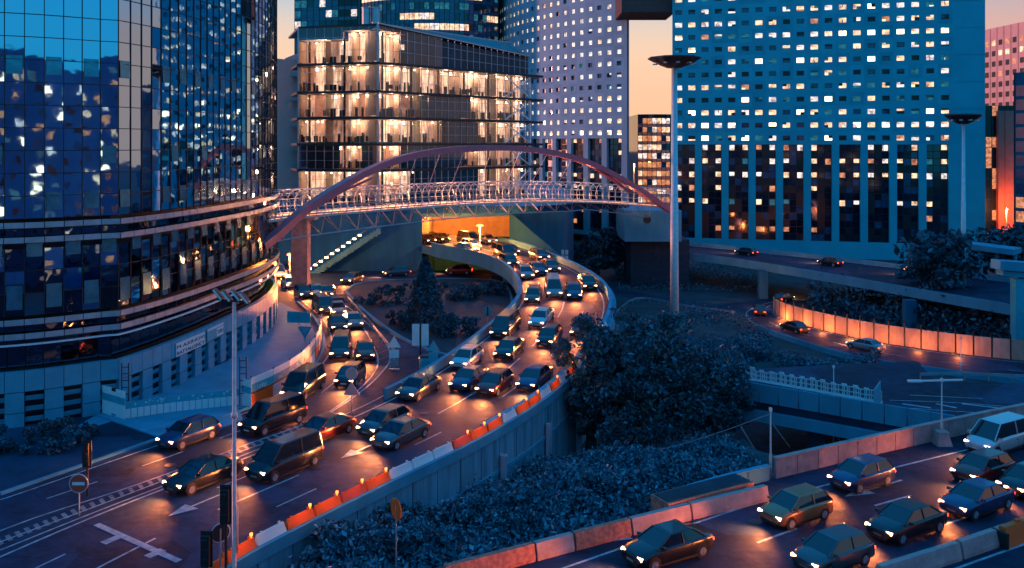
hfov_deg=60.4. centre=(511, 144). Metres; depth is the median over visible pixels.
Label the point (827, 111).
window
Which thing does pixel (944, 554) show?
concrete barrier
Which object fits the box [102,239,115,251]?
opening window
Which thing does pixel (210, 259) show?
opening window
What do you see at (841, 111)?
window
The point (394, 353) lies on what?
triangle sign
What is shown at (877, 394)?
end screen
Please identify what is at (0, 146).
opening window
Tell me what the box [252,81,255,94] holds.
opening window
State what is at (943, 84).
window
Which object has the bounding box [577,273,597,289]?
car
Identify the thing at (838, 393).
site barrier
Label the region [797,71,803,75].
window
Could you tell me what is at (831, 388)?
site barrier
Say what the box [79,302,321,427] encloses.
forecourt paving
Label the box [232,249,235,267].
opening window
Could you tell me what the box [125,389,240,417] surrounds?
palisade fence
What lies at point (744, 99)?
window
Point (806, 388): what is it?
site barrier
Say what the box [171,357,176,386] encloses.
podium window
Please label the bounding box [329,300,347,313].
car
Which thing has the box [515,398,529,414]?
plastic barrier
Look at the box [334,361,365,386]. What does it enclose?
car
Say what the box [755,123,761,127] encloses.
window
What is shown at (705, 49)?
window
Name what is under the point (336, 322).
car
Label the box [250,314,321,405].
site hoarding
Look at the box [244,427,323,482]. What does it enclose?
car
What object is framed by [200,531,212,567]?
traffic light
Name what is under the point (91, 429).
bush
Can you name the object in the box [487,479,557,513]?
shrub
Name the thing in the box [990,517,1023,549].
crash cushion
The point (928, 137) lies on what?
window
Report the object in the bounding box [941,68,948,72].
window
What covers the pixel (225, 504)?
traffic light
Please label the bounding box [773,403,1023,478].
parapet wall
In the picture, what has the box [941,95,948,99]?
window
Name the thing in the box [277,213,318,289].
bridge pier
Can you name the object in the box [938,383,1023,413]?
slip road
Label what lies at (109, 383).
podium window
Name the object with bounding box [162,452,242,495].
car
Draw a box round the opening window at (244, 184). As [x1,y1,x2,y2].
[242,179,246,192]
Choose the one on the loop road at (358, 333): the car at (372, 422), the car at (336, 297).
the car at (336, 297)
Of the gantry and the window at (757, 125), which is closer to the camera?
the gantry
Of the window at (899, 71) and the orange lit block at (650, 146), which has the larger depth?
the orange lit block at (650, 146)
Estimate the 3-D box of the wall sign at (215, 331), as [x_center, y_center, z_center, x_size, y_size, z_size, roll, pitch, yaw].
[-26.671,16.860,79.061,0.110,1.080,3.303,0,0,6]
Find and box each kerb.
[0,301,324,494]
[344,278,512,355]
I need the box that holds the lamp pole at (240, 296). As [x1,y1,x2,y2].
[212,288,250,567]
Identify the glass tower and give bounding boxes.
[294,0,360,53]
[361,0,499,49]
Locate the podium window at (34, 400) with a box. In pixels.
[25,389,43,424]
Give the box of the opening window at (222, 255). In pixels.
[220,252,224,271]
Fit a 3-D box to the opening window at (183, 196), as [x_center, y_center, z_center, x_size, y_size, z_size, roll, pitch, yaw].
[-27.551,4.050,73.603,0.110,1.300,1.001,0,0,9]
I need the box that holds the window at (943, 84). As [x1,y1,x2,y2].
[941,82,948,86]
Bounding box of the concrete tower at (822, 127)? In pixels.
[672,0,984,259]
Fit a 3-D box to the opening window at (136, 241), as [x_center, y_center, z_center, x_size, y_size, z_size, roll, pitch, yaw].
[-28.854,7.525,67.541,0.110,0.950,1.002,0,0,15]
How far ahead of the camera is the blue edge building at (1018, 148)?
189.00 m
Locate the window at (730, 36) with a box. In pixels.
[728,34,734,38]
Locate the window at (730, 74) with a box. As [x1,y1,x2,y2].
[728,72,734,76]
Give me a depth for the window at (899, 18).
197.47 m
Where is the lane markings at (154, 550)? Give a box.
[0,235,604,567]
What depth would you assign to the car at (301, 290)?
114.49 m
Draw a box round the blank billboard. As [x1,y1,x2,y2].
[287,311,310,322]
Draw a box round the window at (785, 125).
[783,123,789,127]
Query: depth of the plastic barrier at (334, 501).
47.09 m
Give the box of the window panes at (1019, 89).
[1016,85,1023,231]
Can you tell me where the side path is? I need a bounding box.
[94,406,242,436]
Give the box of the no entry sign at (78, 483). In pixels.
[69,474,87,515]
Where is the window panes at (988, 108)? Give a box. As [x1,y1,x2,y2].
[986,106,1013,229]
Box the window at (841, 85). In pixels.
[839,83,845,87]
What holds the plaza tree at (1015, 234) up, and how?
on the ground at (790, 284)
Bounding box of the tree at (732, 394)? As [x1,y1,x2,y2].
[683,342,755,437]
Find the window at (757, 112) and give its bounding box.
[755,110,761,114]
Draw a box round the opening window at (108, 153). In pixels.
[102,146,115,162]
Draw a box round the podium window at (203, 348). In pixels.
[201,345,205,370]
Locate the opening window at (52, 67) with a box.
[46,57,61,74]
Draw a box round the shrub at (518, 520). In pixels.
[472,505,542,545]
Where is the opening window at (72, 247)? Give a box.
[66,241,80,254]
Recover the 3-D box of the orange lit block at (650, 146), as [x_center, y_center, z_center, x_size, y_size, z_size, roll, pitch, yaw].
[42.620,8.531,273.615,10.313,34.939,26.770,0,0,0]
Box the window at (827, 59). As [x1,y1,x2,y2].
[825,57,831,61]
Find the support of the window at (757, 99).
in the concrete tower at (822, 127)
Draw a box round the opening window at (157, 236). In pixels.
[153,233,160,245]
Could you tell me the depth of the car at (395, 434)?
58.48 m
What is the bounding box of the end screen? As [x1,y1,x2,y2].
[873,381,880,402]
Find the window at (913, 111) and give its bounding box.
[911,109,918,113]
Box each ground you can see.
[0,270,516,551]
[573,233,1023,451]
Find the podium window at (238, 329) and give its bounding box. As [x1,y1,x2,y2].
[236,327,239,350]
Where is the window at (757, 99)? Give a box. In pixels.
[755,97,761,101]
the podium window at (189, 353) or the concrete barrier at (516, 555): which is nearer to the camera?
the concrete barrier at (516, 555)
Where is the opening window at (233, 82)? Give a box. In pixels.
[232,78,235,91]
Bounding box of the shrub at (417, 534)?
[387,516,462,562]
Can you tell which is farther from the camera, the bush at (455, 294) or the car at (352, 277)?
the car at (352, 277)
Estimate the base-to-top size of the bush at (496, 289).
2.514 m
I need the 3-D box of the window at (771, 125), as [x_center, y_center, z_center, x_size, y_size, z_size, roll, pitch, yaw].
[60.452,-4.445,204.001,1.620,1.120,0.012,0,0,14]
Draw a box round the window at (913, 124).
[911,122,918,126]
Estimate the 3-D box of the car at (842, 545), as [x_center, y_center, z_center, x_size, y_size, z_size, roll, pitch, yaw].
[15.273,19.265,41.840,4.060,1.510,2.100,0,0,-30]
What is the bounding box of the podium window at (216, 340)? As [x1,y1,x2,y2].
[214,338,217,363]
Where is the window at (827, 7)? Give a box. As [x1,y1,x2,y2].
[825,5,831,9]
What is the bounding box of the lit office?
[285,7,542,204]
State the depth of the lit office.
157.18 m
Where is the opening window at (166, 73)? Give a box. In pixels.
[163,66,169,82]
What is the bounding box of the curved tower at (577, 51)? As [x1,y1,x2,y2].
[500,0,628,235]
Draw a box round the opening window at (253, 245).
[252,243,255,260]
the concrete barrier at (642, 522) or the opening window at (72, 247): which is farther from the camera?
the opening window at (72, 247)
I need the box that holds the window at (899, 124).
[897,122,903,126]
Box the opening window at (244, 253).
[242,246,246,264]
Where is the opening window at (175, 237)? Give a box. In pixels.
[172,230,178,241]
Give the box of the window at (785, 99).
[783,97,789,101]
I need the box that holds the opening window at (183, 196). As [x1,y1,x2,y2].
[180,185,186,200]
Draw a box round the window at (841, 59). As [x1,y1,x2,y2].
[839,57,845,61]
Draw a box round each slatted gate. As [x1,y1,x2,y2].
[102,385,124,418]
[242,378,250,406]
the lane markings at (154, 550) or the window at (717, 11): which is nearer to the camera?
the lane markings at (154, 550)
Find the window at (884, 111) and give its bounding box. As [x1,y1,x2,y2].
[882,109,888,113]
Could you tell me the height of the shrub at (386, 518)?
2.114 m
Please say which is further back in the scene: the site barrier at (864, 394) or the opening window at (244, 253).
the opening window at (244, 253)
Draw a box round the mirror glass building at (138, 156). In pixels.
[0,0,279,427]
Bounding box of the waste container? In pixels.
[419,354,430,369]
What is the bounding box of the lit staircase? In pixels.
[311,221,380,272]
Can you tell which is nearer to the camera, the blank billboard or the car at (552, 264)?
the blank billboard
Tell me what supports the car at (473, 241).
on the curved viaduct
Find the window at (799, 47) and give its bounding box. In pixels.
[797,45,803,49]
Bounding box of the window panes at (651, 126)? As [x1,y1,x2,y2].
[638,118,669,204]
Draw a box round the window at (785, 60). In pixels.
[783,58,789,62]
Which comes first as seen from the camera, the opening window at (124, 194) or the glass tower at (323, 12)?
the opening window at (124, 194)
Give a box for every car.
[156,413,220,450]
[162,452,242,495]
[238,391,306,436]
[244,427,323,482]
[269,263,286,277]
[280,262,290,271]
[280,362,325,399]
[281,276,292,288]
[293,284,312,298]
[299,411,355,440]
[308,283,321,296]
[311,292,331,314]
[319,284,335,295]
[327,314,347,331]
[327,329,352,359]
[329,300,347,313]
[331,295,347,309]
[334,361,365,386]
[341,271,363,283]
[343,311,363,328]
[354,339,376,360]
[356,403,410,436]
[370,415,430,450]
[382,265,410,276]
[395,372,441,400]
[422,233,435,243]
[431,232,449,242]
[446,264,472,274]
[448,364,489,391]
[450,343,483,367]
[454,242,478,250]
[457,230,478,242]
[460,238,481,247]
[475,367,513,396]
[478,233,496,244]
[490,308,520,337]
[491,242,515,256]
[493,336,524,359]
[498,252,518,265]
[507,243,519,254]
[516,264,534,278]
[516,363,552,390]
[523,284,541,302]
[527,261,547,274]
[528,306,554,326]
[529,247,549,260]
[536,323,562,345]
[540,258,560,271]
[544,273,563,296]
[564,281,582,298]
[570,315,594,336]
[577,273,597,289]
[621,519,713,567]
[735,247,757,255]
[752,304,766,315]
[758,482,833,530]
[774,292,793,302]
[780,320,809,333]
[791,522,875,567]
[817,256,843,266]
[827,452,895,493]
[846,338,884,351]
[865,497,947,545]
[938,476,1014,521]
[950,446,1015,480]
[964,411,1023,451]
[996,461,1023,496]
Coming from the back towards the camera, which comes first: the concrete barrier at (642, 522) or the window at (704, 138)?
the window at (704, 138)
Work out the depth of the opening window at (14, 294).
62.09 m
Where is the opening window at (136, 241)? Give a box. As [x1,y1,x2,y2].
[132,236,140,248]
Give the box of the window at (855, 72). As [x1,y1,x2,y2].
[853,70,860,74]
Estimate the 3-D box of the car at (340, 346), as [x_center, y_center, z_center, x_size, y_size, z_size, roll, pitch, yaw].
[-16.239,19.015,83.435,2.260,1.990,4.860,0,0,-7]
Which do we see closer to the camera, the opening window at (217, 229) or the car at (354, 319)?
the opening window at (217, 229)
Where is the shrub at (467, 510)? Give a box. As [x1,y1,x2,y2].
[420,491,489,532]
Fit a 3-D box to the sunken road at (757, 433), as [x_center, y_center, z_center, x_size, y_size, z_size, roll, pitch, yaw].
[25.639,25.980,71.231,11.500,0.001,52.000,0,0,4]
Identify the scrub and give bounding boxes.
[573,249,600,275]
[615,259,879,377]
[805,259,1009,338]
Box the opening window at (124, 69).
[120,60,129,78]
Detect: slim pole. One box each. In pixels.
[769,407,771,477]
[832,365,834,442]
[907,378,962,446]
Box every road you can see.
[0,277,381,533]
[311,272,502,343]
[611,289,820,311]
[623,242,1011,328]
[732,418,847,454]
[744,290,1023,378]
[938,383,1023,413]
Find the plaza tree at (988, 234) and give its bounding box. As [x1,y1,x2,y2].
[949,224,1016,276]
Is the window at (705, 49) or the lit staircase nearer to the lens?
the lit staircase
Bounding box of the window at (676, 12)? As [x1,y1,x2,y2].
[675,10,681,14]
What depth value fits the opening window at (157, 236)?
69.91 m
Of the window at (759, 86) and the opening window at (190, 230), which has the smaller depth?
the opening window at (190, 230)
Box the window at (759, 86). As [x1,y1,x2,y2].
[755,84,761,88]
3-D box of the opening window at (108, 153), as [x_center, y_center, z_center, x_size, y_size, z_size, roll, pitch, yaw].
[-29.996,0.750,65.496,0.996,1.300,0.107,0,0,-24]
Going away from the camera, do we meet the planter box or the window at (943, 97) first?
the planter box
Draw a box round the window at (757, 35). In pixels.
[755,33,761,37]
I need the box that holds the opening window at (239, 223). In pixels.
[237,218,241,227]
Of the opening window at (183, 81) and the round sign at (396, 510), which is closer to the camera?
the round sign at (396, 510)
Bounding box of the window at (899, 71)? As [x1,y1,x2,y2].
[897,69,903,73]
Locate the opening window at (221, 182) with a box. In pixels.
[220,181,224,195]
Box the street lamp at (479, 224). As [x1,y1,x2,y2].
[476,223,482,249]
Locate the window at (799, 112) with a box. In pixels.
[797,110,803,114]
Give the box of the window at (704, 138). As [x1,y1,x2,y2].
[702,136,708,140]
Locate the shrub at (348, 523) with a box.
[333,517,389,541]
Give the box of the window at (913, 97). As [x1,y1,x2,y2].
[911,95,918,99]
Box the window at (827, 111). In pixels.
[825,109,831,113]
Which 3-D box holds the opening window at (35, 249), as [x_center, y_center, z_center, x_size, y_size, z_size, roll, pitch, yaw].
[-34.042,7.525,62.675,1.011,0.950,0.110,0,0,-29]
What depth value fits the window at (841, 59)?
200.39 m
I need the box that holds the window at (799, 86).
[797,84,803,88]
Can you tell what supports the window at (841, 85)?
in the concrete tower at (822, 127)
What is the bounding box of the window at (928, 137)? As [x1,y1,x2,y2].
[926,135,933,139]
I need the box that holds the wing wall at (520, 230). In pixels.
[509,214,560,255]
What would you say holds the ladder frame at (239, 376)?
on the forecourt paving
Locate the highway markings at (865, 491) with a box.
[562,449,1023,567]
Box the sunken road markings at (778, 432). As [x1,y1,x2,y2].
[741,425,840,447]
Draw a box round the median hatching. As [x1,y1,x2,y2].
[0,421,306,544]
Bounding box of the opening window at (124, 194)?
[120,189,129,206]
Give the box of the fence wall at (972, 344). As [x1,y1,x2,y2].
[773,295,1023,359]
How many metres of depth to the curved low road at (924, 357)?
109.18 m
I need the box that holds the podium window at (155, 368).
[152,365,159,394]
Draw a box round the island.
[348,279,510,352]
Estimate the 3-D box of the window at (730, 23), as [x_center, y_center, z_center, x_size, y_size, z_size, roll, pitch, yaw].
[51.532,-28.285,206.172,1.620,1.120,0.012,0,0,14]
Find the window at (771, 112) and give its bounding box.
[769,110,775,114]
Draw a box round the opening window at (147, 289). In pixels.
[143,272,151,294]
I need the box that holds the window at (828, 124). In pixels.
[825,122,831,126]
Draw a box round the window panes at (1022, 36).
[985,35,1023,105]
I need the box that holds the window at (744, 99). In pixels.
[742,97,748,101]
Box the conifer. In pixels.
[400,256,445,331]
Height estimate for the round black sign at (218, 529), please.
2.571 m
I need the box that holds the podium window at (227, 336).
[226,333,228,356]
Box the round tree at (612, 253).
[580,226,624,269]
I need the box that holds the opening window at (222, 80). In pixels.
[220,76,224,89]
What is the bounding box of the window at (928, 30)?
[926,28,933,32]
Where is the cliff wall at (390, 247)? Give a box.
[266,201,628,270]
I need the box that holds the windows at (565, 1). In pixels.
[514,0,620,135]
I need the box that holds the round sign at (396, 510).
[391,498,401,567]
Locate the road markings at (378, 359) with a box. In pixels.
[0,274,485,549]
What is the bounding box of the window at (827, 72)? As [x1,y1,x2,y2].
[825,70,831,74]
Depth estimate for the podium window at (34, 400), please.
62.90 m
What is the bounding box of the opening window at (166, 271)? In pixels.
[163,267,169,289]
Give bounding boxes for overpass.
[726,361,964,447]
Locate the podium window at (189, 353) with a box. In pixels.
[187,351,191,377]
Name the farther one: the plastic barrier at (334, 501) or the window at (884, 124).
the window at (884, 124)
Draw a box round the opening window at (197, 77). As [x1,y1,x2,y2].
[195,71,200,86]
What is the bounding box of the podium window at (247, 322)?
[247,322,249,344]
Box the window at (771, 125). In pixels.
[769,123,775,127]
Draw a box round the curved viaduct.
[0,231,612,567]
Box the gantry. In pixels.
[990,259,1023,355]
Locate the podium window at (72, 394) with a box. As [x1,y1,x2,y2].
[63,384,80,417]
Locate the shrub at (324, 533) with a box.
[297,518,359,567]
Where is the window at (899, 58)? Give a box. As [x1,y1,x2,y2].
[897,56,903,60]
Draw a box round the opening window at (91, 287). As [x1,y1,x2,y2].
[84,279,98,303]
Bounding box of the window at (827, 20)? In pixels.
[825,18,831,22]
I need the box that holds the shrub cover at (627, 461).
[287,428,773,567]
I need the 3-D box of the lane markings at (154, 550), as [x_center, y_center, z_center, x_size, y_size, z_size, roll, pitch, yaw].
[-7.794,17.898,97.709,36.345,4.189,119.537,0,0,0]
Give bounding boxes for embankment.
[397,438,776,567]
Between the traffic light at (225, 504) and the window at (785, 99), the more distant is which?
the window at (785, 99)
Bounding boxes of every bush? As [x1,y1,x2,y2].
[0,417,89,455]
[38,415,100,439]
[353,284,408,306]
[385,310,418,327]
[402,280,455,292]
[432,311,480,337]
[445,282,488,301]
[476,279,508,295]
[573,241,584,261]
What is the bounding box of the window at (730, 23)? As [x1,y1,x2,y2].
[728,21,734,25]
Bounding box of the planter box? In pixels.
[651,473,753,510]
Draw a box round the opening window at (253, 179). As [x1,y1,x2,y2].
[252,178,255,190]
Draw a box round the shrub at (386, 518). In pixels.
[369,500,428,533]
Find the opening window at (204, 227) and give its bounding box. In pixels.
[202,224,207,235]
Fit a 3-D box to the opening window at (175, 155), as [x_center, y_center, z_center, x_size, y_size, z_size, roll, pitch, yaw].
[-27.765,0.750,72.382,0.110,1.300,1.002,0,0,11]
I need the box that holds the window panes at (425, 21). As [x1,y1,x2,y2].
[362,0,497,49]
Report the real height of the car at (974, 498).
1.460 m
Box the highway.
[515,433,1023,567]
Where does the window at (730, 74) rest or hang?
in the concrete tower at (822, 127)
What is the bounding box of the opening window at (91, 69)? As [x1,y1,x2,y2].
[84,59,98,76]
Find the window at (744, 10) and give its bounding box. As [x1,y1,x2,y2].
[742,8,748,12]
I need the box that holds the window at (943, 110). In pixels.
[941,108,948,112]
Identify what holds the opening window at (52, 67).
in the mirror glass building at (138, 156)
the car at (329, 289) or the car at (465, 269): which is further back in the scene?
the car at (465, 269)
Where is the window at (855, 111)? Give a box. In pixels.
[853,109,860,113]
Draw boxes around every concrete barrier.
[443,541,535,567]
[533,532,574,560]
[572,517,631,550]
[629,502,691,534]
[688,484,768,519]
[876,540,961,567]
[956,524,1001,559]
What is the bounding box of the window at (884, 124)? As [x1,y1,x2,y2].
[882,122,889,126]
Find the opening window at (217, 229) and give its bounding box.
[215,222,219,232]
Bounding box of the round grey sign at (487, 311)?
[483,306,492,323]
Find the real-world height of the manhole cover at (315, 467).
0.015 m
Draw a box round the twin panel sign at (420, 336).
[412,324,428,355]
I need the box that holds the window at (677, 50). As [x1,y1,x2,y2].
[675,48,681,52]
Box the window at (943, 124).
[941,122,948,126]
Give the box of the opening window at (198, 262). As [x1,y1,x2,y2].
[195,259,200,279]
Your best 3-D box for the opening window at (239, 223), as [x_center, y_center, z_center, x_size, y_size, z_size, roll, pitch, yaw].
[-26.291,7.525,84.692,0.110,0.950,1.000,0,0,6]
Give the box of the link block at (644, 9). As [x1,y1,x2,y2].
[615,0,671,19]
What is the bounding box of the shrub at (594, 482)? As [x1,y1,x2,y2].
[570,468,640,508]
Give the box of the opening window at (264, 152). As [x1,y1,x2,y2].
[263,145,265,157]
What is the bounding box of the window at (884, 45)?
[882,43,889,47]
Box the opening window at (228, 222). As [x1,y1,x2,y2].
[226,220,230,229]
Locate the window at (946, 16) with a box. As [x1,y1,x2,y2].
[941,14,948,18]
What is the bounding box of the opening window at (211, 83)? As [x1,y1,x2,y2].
[208,73,213,88]
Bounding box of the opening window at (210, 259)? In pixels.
[208,256,213,275]
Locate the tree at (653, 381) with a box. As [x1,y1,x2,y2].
[564,306,730,449]
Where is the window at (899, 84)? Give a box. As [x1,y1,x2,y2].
[897,82,903,86]
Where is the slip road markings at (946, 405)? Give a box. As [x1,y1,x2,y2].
[894,395,997,412]
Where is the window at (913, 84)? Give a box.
[911,82,918,86]
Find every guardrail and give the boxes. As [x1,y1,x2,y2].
[347,296,393,349]
[617,297,733,313]
[920,372,1023,382]
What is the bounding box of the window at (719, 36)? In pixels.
[715,34,721,38]
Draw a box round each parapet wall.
[681,464,770,486]
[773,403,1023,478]
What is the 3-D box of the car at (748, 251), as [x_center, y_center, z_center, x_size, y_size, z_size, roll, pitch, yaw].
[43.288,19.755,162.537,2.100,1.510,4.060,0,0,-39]
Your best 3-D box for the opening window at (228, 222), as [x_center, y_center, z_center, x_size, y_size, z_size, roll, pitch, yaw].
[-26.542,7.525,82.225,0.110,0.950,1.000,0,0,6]
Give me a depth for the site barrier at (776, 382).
76.74 m
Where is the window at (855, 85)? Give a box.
[853,83,860,87]
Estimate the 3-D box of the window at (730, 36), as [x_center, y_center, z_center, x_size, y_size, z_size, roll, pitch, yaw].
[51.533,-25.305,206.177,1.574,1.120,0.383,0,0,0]
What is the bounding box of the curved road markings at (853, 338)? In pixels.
[746,291,1023,371]
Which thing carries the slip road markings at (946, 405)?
on the overpass
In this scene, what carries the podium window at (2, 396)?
in the mirror glass building at (138, 156)
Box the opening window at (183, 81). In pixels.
[180,69,186,84]
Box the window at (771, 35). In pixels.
[769,33,775,37]
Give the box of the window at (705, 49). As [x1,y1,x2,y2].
[702,47,708,51]
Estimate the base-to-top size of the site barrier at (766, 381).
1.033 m
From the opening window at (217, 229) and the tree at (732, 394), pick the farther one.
the opening window at (217, 229)
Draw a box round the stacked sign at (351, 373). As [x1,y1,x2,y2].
[344,367,358,412]
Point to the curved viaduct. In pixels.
(143, 519)
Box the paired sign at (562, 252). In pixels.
[561,250,567,258]
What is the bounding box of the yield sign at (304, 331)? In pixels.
[298,327,311,346]
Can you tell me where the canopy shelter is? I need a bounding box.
[966,241,1021,279]
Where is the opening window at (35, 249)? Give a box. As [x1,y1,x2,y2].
[26,243,42,256]
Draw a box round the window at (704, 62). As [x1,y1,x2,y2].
[702,60,708,64]
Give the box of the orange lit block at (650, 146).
[629,114,670,205]
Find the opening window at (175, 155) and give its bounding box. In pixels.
[172,146,178,160]
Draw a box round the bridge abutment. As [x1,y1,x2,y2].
[616,205,688,286]
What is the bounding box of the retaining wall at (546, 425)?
[222,287,619,567]
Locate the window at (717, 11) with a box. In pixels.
[715,9,721,13]
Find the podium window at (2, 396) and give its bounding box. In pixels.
[0,393,4,424]
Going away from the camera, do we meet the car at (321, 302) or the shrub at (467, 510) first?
the shrub at (467, 510)
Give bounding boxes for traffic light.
[82,440,91,495]
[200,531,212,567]
[220,485,231,567]
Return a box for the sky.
[277,0,1023,115]
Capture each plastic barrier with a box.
[208,552,227,567]
[227,532,256,563]
[255,520,286,545]
[285,503,314,529]
[313,490,341,515]
[340,478,366,502]
[365,467,390,490]
[389,460,412,478]
[411,450,433,468]
[432,441,453,458]
[452,430,471,448]
[470,422,487,439]
[486,413,502,430]
[501,407,516,422]
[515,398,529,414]
[528,390,540,406]
[540,385,551,398]
[550,375,559,390]
[559,370,567,383]
[567,364,574,374]
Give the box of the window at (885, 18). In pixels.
[882,16,888,20]
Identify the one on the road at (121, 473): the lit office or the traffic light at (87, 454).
the traffic light at (87, 454)
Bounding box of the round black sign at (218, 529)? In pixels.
[212,523,230,567]
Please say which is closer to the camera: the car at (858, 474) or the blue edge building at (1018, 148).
the car at (858, 474)
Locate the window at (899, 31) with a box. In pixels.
[897,29,903,33]
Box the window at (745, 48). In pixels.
[742,46,748,50]
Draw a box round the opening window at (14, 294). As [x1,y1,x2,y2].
[6,285,22,310]
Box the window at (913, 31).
[911,29,918,33]
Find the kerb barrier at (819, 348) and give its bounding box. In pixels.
[758,325,1023,382]
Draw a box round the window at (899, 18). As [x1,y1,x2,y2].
[897,16,903,20]
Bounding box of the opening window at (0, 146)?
[0,146,1,163]
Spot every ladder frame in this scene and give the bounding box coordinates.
[121,363,128,401]
[239,357,246,405]
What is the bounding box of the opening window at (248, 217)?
[247,215,250,225]
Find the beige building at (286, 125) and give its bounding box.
[273,59,296,199]
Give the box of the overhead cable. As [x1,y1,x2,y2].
[561,413,771,455]
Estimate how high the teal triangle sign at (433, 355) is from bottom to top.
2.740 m
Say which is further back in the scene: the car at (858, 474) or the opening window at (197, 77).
the opening window at (197, 77)
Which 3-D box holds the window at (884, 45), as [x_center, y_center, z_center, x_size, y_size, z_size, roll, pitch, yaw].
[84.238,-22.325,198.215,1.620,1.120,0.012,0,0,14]
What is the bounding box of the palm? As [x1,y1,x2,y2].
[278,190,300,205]
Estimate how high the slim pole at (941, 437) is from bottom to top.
4.387 m
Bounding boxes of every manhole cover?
[165,463,176,466]
[310,465,320,469]
[748,519,761,524]
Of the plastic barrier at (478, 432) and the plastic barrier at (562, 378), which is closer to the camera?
the plastic barrier at (478, 432)
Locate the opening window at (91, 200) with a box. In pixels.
[84,190,98,207]
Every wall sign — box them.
[176,332,204,356]
[207,322,223,341]
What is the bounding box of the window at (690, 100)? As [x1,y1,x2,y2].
[688,98,694,102]
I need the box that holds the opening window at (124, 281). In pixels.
[120,276,129,300]
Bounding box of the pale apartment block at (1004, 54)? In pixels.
[985,22,1023,105]
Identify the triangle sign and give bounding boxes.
[387,337,400,369]
[427,340,438,362]
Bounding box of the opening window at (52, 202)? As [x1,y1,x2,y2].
[46,191,61,209]
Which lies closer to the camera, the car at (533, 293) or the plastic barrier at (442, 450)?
the plastic barrier at (442, 450)
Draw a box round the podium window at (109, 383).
[100,379,116,411]
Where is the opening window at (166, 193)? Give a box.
[163,186,169,202]
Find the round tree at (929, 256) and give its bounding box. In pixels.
[893,227,990,311]
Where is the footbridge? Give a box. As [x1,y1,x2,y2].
[256,145,678,250]
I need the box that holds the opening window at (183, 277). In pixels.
[180,263,186,284]
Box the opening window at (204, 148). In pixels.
[202,145,207,159]
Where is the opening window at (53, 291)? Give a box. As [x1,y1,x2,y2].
[46,283,61,307]
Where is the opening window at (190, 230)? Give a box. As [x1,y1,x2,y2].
[188,227,193,238]
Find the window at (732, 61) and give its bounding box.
[728,59,734,63]
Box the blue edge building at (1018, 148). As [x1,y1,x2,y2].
[1014,72,1023,231]
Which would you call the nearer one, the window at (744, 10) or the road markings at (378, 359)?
the road markings at (378, 359)
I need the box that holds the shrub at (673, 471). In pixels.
[630,460,689,489]
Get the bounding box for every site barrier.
[742,367,755,380]
[752,370,764,381]
[761,371,774,383]
[770,372,784,385]
[781,374,794,386]
[790,376,804,388]
[800,377,815,391]
[812,379,825,393]
[823,382,835,395]
[833,383,847,397]
[843,385,858,398]
[854,387,869,400]
[865,389,882,403]
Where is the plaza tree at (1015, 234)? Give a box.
[976,223,1023,278]
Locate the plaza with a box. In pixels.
[271,180,572,270]
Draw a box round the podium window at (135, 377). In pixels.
[130,372,139,400]
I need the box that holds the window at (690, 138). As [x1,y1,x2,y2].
[688,136,694,140]
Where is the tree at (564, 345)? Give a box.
[547,312,634,449]
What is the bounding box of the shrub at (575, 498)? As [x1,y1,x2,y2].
[546,486,610,521]
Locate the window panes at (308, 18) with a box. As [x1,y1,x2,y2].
[295,0,356,53]
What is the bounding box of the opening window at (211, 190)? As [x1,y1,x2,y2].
[208,182,213,196]
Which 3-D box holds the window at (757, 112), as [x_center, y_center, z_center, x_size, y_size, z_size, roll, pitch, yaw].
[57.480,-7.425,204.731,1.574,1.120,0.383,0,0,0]
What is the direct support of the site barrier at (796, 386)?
on the overpass
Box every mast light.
[648,55,701,334]
[944,113,982,283]
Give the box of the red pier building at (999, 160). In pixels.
[985,106,1013,237]
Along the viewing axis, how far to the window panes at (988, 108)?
235.94 m
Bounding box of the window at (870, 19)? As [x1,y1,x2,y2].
[868,17,874,21]
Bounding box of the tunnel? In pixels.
[413,211,519,236]
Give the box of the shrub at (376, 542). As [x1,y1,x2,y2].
[325,518,394,566]
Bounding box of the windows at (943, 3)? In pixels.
[675,0,948,140]
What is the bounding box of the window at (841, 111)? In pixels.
[839,109,845,113]
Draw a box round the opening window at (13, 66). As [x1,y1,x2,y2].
[6,55,22,73]
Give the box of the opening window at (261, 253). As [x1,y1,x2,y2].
[260,241,262,257]
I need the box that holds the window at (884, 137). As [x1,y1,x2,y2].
[882,135,888,139]

